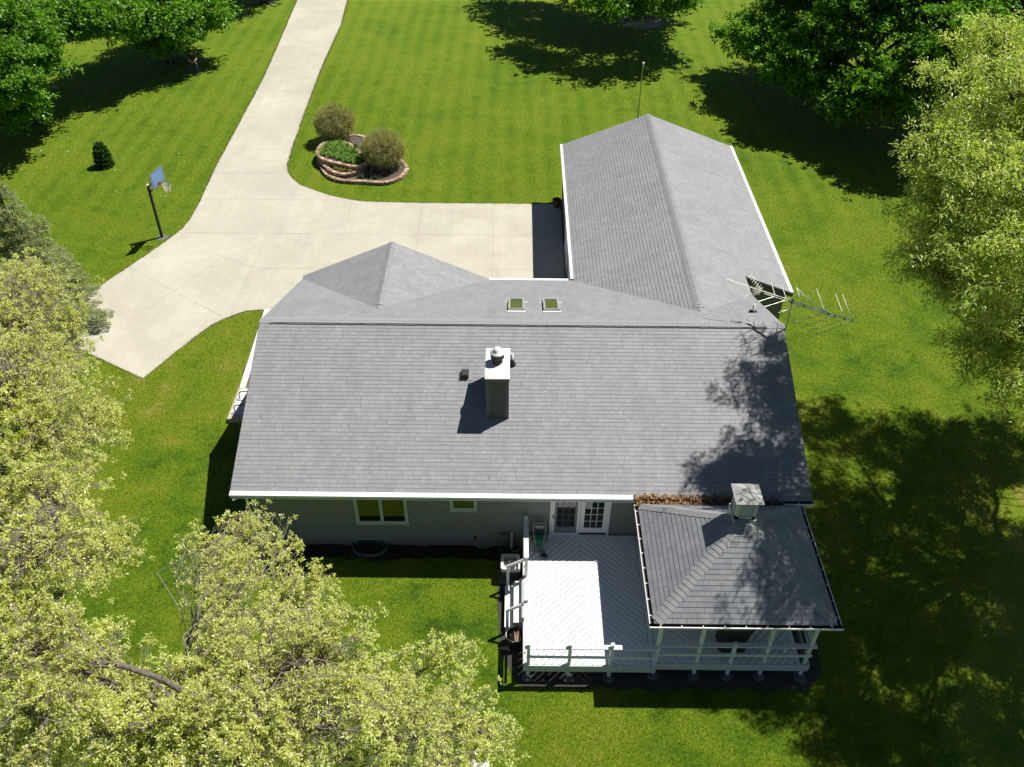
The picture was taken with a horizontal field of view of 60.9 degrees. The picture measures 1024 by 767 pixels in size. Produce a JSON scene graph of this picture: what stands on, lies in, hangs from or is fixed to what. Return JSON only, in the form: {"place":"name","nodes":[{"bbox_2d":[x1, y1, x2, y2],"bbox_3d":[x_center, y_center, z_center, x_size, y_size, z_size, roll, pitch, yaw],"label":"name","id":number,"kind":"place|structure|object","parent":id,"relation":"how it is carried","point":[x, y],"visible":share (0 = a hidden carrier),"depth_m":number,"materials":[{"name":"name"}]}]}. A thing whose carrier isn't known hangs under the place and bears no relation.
{"place":"outdoors","nodes":[
{"label":"outdoors","id":0,"kind":"place"},
{"bbox_2d":[58,0,565,377],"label":"driveway","id":1,"kind":"structure","parent":0,"point":[262,229],"depth_m":43.20,"materials":[{"name":"concrete"}]},
{"bbox_2d":[552,197,560,207],"bbox_3d":[2.330,-9.435,45.498,0.450,0.430,0.450,1,40,0],"label":"flower pot","id":2,"kind":"object","parent":1,"relation":"on","point":[556,201],"visible":1,"depth_m":45.41,"materials":[{"name":"ceramic"}]},
{"bbox_2d":[0,0,1023,766],"bbox_3d":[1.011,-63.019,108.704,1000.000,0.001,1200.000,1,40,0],"label":"lawn ground","id":3,"kind":"structure","parent":0,"point":[982,722],"depth_m":35.56,"materials":[{"name":"green plant"}]},
{"bbox_2d":[0,0,84,136],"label":"maple tree","id":4,"kind":"object","parent":3,"relation":"on","point":[31,35],"visible":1,"depth_m":47.69,"materials":[{"name":"green plant"}]},
{"bbox_2d":[0,179,115,360],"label":"oak tree","id":5,"kind":"object","parent":3,"relation":"on","point":[26,237],"visible":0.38,"depth_m":34.88,"materials":[{"name":"green plant"}]},
{"bbox_2d":[0,243,154,665],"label":"oak tree","id":6,"kind":"object","parent":3,"relation":"on","point":[24,398],"visible":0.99,"depth_m":21.12,"materials":[{"name":"green plant"}]},
{"bbox_2d":[91,141,115,168],"bbox_3d":[-22.788,-12.724,48.358,1.169,1.506,1.193,1,40,0],"label":"dwarf conifer","id":7,"kind":"object","parent":3,"relation":"on","point":[101,155],"visible":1,"depth_m":48.18,"materials":[{"name":"green plant"}]},
{"bbox_2d":[23,0,243,65],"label":"maple tree","id":8,"kind":"object","parent":3,"relation":"on","point":[166,29],"visible":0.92,"depth_m":55.36,"materials":[{"name":"green plant"}]},
{"bbox_2d":[146,164,170,239],"bbox_3d":[-16.807,-8.553,41.768,1.164,3.750,1.409,-28,48,-29],"label":"basketball hoop","id":9,"kind":"object","parent":3,"relation":"on","point":[157,178],"visible":1,"depth_m":41.06,"materials":[{"name":"black metal"}]},
{"bbox_2d":[227,388,247,422],"bbox_3d":[-9.389,0.679,33.383,2.660,0.657,1.800,1,40,0],"label":"side stoop","id":10,"kind":"object","parent":3,"relation":"on","point":[236,412],"visible":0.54,"depth_m":33.20,"materials":[{"name":"concrete"}]},
{"bbox_2d":[238,312,262,387],"bbox_3d":[-10.571,-1.437,36.320,0.753,0.001,5.592,-1,40,-2],"label":"walkway edge","id":11,"kind":"object","parent":3,"relation":"on","point":[244,368],"visible":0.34,"depth_m":35.64,"materials":[{"name":"concrete"}]},
{"bbox_2d":[239,309,270,387],"bbox_3d":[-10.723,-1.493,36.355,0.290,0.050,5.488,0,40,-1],"label":"walkway","id":12,"kind":"structure","parent":3,"relation":"on","point":[245,378],"depth_m":35.40,"materials":[{"name":"white concrete"}]},
{"bbox_2d":[246,0,275,6],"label":"maple tree","id":13,"kind":"object","parent":3,"relation":"on","point":[270,2],"visible":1,"depth_m":70.65,"materials":[{"name":"green plant"}]},
{"bbox_2d":[0,499,530,766],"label":"oak tree","id":14,"kind":"object","parent":3,"relation":"on","point":[75,688],"visible":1,"depth_m":15.75,"materials":[{"name":"green plant"}]},
{"bbox_2d":[315,134,408,185],"bbox_3d":[-8.761,-12.656,49.054,4.389,0.634,6.578,-26,47,-27],"label":"brick planter","id":15,"kind":"object","parent":3,"relation":"on","point":[346,176],"visible":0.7,"depth_m":47.98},
{"bbox_2d":[319,148,329,155],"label":"daylily","id":16,"kind":"object","parent":15,"relation":"on","point":[324,153],"visible":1,"depth_m":48.77,"materials":[{"name":"green plant"}]},
{"bbox_2d":[324,140,335,146],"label":"daylily","id":17,"kind":"object","parent":15,"relation":"on","point":[330,143],"visible":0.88,"depth_m":49.56,"materials":[{"name":"green plant"}]},
{"bbox_2d":[327,149,336,156],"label":"daylily","id":18,"kind":"object","parent":15,"relation":"on","point":[332,153],"visible":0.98,"depth_m":48.68,"materials":[{"name":"green plant"}]},
{"bbox_2d":[329,144,339,150],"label":"daylily","id":19,"kind":"object","parent":15,"relation":"on","point":[334,147],"visible":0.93,"depth_m":49.20,"materials":[{"name":"green plant"}]},
{"bbox_2d":[312,102,358,141],"bbox_3d":[-10.251,-15.224,50.542,2.746,2.299,2.625,1,40,0],"label":"round bush","id":20,"kind":"object","parent":15,"relation":"on","point":[336,125],"visible":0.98,"depth_m":50.17,"materials":[{"name":"green plant"}]},
{"bbox_2d":[332,139,345,146],"bbox_3d":[-9.874,-13.678,49.606,1.077,0.356,1.137,-6,41,-7],"label":"daylily","id":21,"kind":"object","parent":15,"relation":"on","point":[339,141],"visible":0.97,"depth_m":49.59,"materials":[{"name":"green plant"}]},
{"bbox_2d":[333,151,348,157],"bbox_3d":[-9.511,-12.703,48.462,1.076,0.362,1.020,22,45,24],"label":"daylily","id":22,"kind":"object","parent":15,"relation":"on","point":[342,154],"visible":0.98,"depth_m":48.49,"materials":[{"name":"green plant"}]},
{"bbox_2d":[338,146,349,153],"bbox_3d":[-9.430,-13.070,48.889,0.898,0.369,0.948,-25,47,-27],"label":"daylily","id":23,"kind":"object","parent":15,"relation":"on","point":[343,149],"visible":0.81,"depth_m":48.94,"materials":[{"name":"green plant"}]},
{"bbox_2d":[340,142,353,150],"bbox_3d":[-9.271,-13.397,49.282,0.860,0.359,0.907,4,41,5],"label":"daylily","id":24,"kind":"object","parent":15,"relation":"on","point":[346,145],"visible":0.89,"depth_m":49.25,"materials":[{"name":"green plant"}]},
{"bbox_2d":[340,155,354,161],"bbox_3d":[-9.142,-12.441,48.179,0.898,0.335,0.851,28,47,28],"label":"daylily","id":25,"kind":"object","parent":15,"relation":"on","point":[347,160],"visible":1,"depth_m":48.13,"materials":[{"name":"green plant"}]},
{"bbox_2d":[345,155,355,161],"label":"daylily","id":26,"kind":"object","parent":15,"relation":"on","point":[351,160],"visible":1,"depth_m":48.17,"materials":[{"name":"green plant"}]},
{"bbox_2d":[348,145,360,153],"bbox_3d":[-8.912,-13.131,48.947,0.992,0.393,1.047,0,40,-1],"label":"daylily","id":27,"kind":"object","parent":15,"relation":"on","point":[354,148],"visible":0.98,"depth_m":48.98,"materials":[{"name":"green plant"}]},
{"bbox_2d":[352,156,363,162],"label":"daylily","id":28,"kind":"object","parent":15,"relation":"on","point":[358,159],"visible":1,"depth_m":48.16,"materials":[{"name":"green plant"}]},
{"bbox_2d":[360,126,405,173],"bbox_3d":[-7.088,-13.020,47.966,2.646,2.329,2.663,1,40,0],"label":"round bush","id":29,"kind":"object","parent":15,"relation":"on","point":[384,153],"visible":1,"depth_m":47.61,"materials":[{"name":"green plant"}]},
{"bbox_2d":[261,543,508,560],"bbox_3d":[-3.810,5.489,28.268,8.589,0.001,0.819,1,40,0],"label":"soil bed","id":30,"kind":"object","parent":3,"relation":"on","point":[395,551],"visible":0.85,"depth_m":28.28,"materials":[{"name":"brown soil"}]},
{"bbox_2d":[471,760,488,766],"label":"white board","id":31,"kind":"object","parent":3,"relation":"on","point":[486,764],"depth_m":22.91,"materials":[{"name":"paint"}]},
{"bbox_2d":[229,114,814,556],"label":"house","id":32,"kind":"structure","parent":3,"relation":"on","point":[397,394],"depth_m":28.27,"materials":[{"name":"grey"}]},
{"bbox_2d":[356,540,384,544],"bbox_3d":[-4.622,5.183,28.439,0.900,0.282,0.035,1,40,0],"label":"basement window","id":33,"kind":"structure","parent":32,"relation":"in","point":[359,542],"depth_m":28.42,"materials":[{"name":"black glass"}]},
{"bbox_2d":[353,500,409,524],"bbox_3d":[-4.110,3.903,27.265,1.700,1.520,0.070,1,40,0],"label":"window","id":34,"kind":"structure","parent":32,"relation":"in","point":[367,512],"depth_m":27.41,"materials":[{"name":"white plastic"}]},
{"bbox_2d":[449,501,477,511],"bbox_3d":[-1.513,3.663,27.035,0.890,0.900,0.070,1,40,0],"label":"window","id":35,"kind":"structure","parent":32,"relation":"in","point":[455,506],"depth_m":27.20,"materials":[{"name":"white plastic"}]},
{"bbox_2d":[564,223,567,276],"bbox_3d":[2.565,-6.602,40.815,0.060,2.145,2.500,1,40,0],"label":"garage door","id":36,"kind":"structure","parent":32,"relation":"in","point":[565,243],"depth_m":40.56,"materials":[{"name":"white paint"}]},
{"bbox_2d":[549,502,611,535],"bbox_3d":[2.143,4.094,27.324,1.890,2.160,0.134,1,40,0],"label":"patio door","id":37,"kind":"structure","parent":32,"relation":"in","point":[565,514],"depth_m":27.51,"materials":[{"name":"white paint"}]},
{"bbox_2d":[554,0,707,27],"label":"maple tree","id":38,"kind":"object","parent":3,"relation":"on","point":[635,9],"visible":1,"depth_m":61.80,"materials":[{"name":"green plant"}]},
{"bbox_2d":[619,14,661,28],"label":"mulch bed","id":39,"kind":"object","parent":3,"relation":"on","point":[650,23],"visible":0.66,"depth_m":67.66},
{"bbox_2d":[637,62,644,117],"bbox_3d":[6.856,-14.584,47.431,0.140,5.850,0.150,1,40,0],"label":"flagpole","id":40,"kind":"object","parent":3,"relation":"on","point":[643,63],"visible":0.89,"depth_m":46.52,"materials":[{"name":"white metal"}]},
{"bbox_2d":[497,546,820,690],"bbox_3d":[4.248,7.005,26.569,9.474,0.001,5.182,1,40,0],"label":"gravel bed","id":41,"kind":"object","parent":3,"relation":"on","point":[712,679],"visible":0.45,"depth_m":24.93,"materials":[{"name":"grey gravel"}]},
{"bbox_2d":[497,646,509,650],"bbox_3d":[-0.252,7.777,25.590,0.380,0.040,0.170,1,40,0],"label":"wood wedge","id":42,"kind":"object","parent":41,"relation":"on","point":[506,648],"visible":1,"depth_m":25.56,"materials":[{"name":"brown wood"}]},
{"bbox_2d":[498,554,521,583],"bbox_3d":[-0.049,5.802,27.440,0.740,0.699,0.750,1,40,0],"label":"air conditioner","id":43,"kind":"object","parent":41,"relation":"on","point":[515,572],"visible":0.88,"depth_m":27.32,"materials":[{"name":"grey metal"}]},
{"bbox_2d":[504,558,524,630],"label":"deck stairs","id":44,"kind":"structure","parent":41,"relation":"on","point":[514,603],"depth_m":26.34,"materials":[{"name":"white paint"}]},
{"bbox_2d":[506,626,522,649],"bbox_3d":[0.088,7.497,25.565,0.556,0.494,0.562,1,40,0],"label":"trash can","id":45,"kind":"object","parent":41,"relation":"on","point":[512,645],"visible":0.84,"depth_m":25.53,"materials":[{"name":"black plastic"}]},
{"bbox_2d":[512,631,515,641],"bbox_3d":[0.062,7.402,25.459,0.100,0.105,0.363,-3,41,-4],"label":"log","id":46,"kind":"object","parent":45,"relation":"in","point":[513,636],"visible":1,"depth_m":25.46,"materials":[{"name":"brown wood"}]},
{"bbox_2d":[522,515,817,682],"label":"deck","id":47,"kind":"structure","parent":3,"relation":"on","point":[614,603],"depth_m":25.31,"materials":[{"name":"white paint"}]},
{"bbox_2d":[531,522,546,553],"bbox_3d":[0.861,4.855,27.375,0.500,0.773,0.707,1,40,0],"label":"hose reel","id":48,"kind":"object","parent":47,"relation":"on","point":[540,539],"visible":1,"depth_m":27.36,"materials":[{"name":"black plastic"}]},
{"bbox_2d":[475,535,532,551],"bbox_3d":[-0.274,5.114,28.099,1.856,0.772,0.142,2,40,2],"label":"garden hose","id":49,"kind":"object","parent":48,"relation":"attached to","point":[500,538],"visible":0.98,"depth_m":28.22,"materials":[{"name":"green rubber"}]},
{"bbox_2d":[715,624,754,652],"bbox_3d":[6.261,7.011,24.616,0.982,1.150,0.632,1,40,0],"label":"grill cover","id":50,"kind":"object","parent":47,"relation":"on","point":[731,636],"visible":0.34,"depth_m":24.33,"materials":[{"name":"black fabric"}]},
{"bbox_2d":[634,484,843,681],"bbox_3d":[6.205,5.100,24.689,5.110,5.484,4.411,1,40,0],"label":"gazebo","id":51,"kind":"object","parent":3,"relation":"on","point":[743,557],"visible":1,"depth_m":23.34,"materials":[{"name":"grey"}]},
{"bbox_2d":[633,491,779,505],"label":"leaf litter","id":52,"kind":"object","parent":51,"relation":"on","point":[671,501],"visible":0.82,"depth_m":26.19,"materials":[{"name":"brown plant"}]},
{"bbox_2d":[726,275,853,334],"bbox_3d":[9.288,-0.685,30.519,2.564,6.668,4.072,-27,47,-28],"label":"tv antenna","id":53,"kind":"object","parent":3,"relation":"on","point":[791,301],"visible":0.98,"depth_m":28.37,"materials":[{"name":"metal"}]},
{"bbox_2d":[708,0,1023,128],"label":"maple tree","id":54,"kind":"object","parent":3,"relation":"on","point":[792,53],"visible":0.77,"depth_m":48.89,"materials":[{"name":"green plant"}]},
{"bbox_2d":[871,6,1023,425],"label":"tall pale tree","id":55,"kind":"object","parent":3,"relation":"on","point":[963,255],"visible":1,"depth_m":21.27,"materials":[{"name":"green plant"}]},
{"bbox_2d":[952,0,1023,134],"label":"maple tree","id":56,"kind":"object","parent":3,"relation":"on","point":[1012,5],"visible":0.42,"depth_m":44.01,"materials":[{"name":"green plant"}]},
{"bbox_2d":[540,553,547,559],"bbox_3d":[1.006,5.385,27.236,0.255,0.165,0.221,15,42,16],"label":"cloth bundle","id":57,"kind":"object","parent":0,"point":[544,556],"visible":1,"depth_m":27.18,"materials":[{"name":"black fabric"}]}
]}

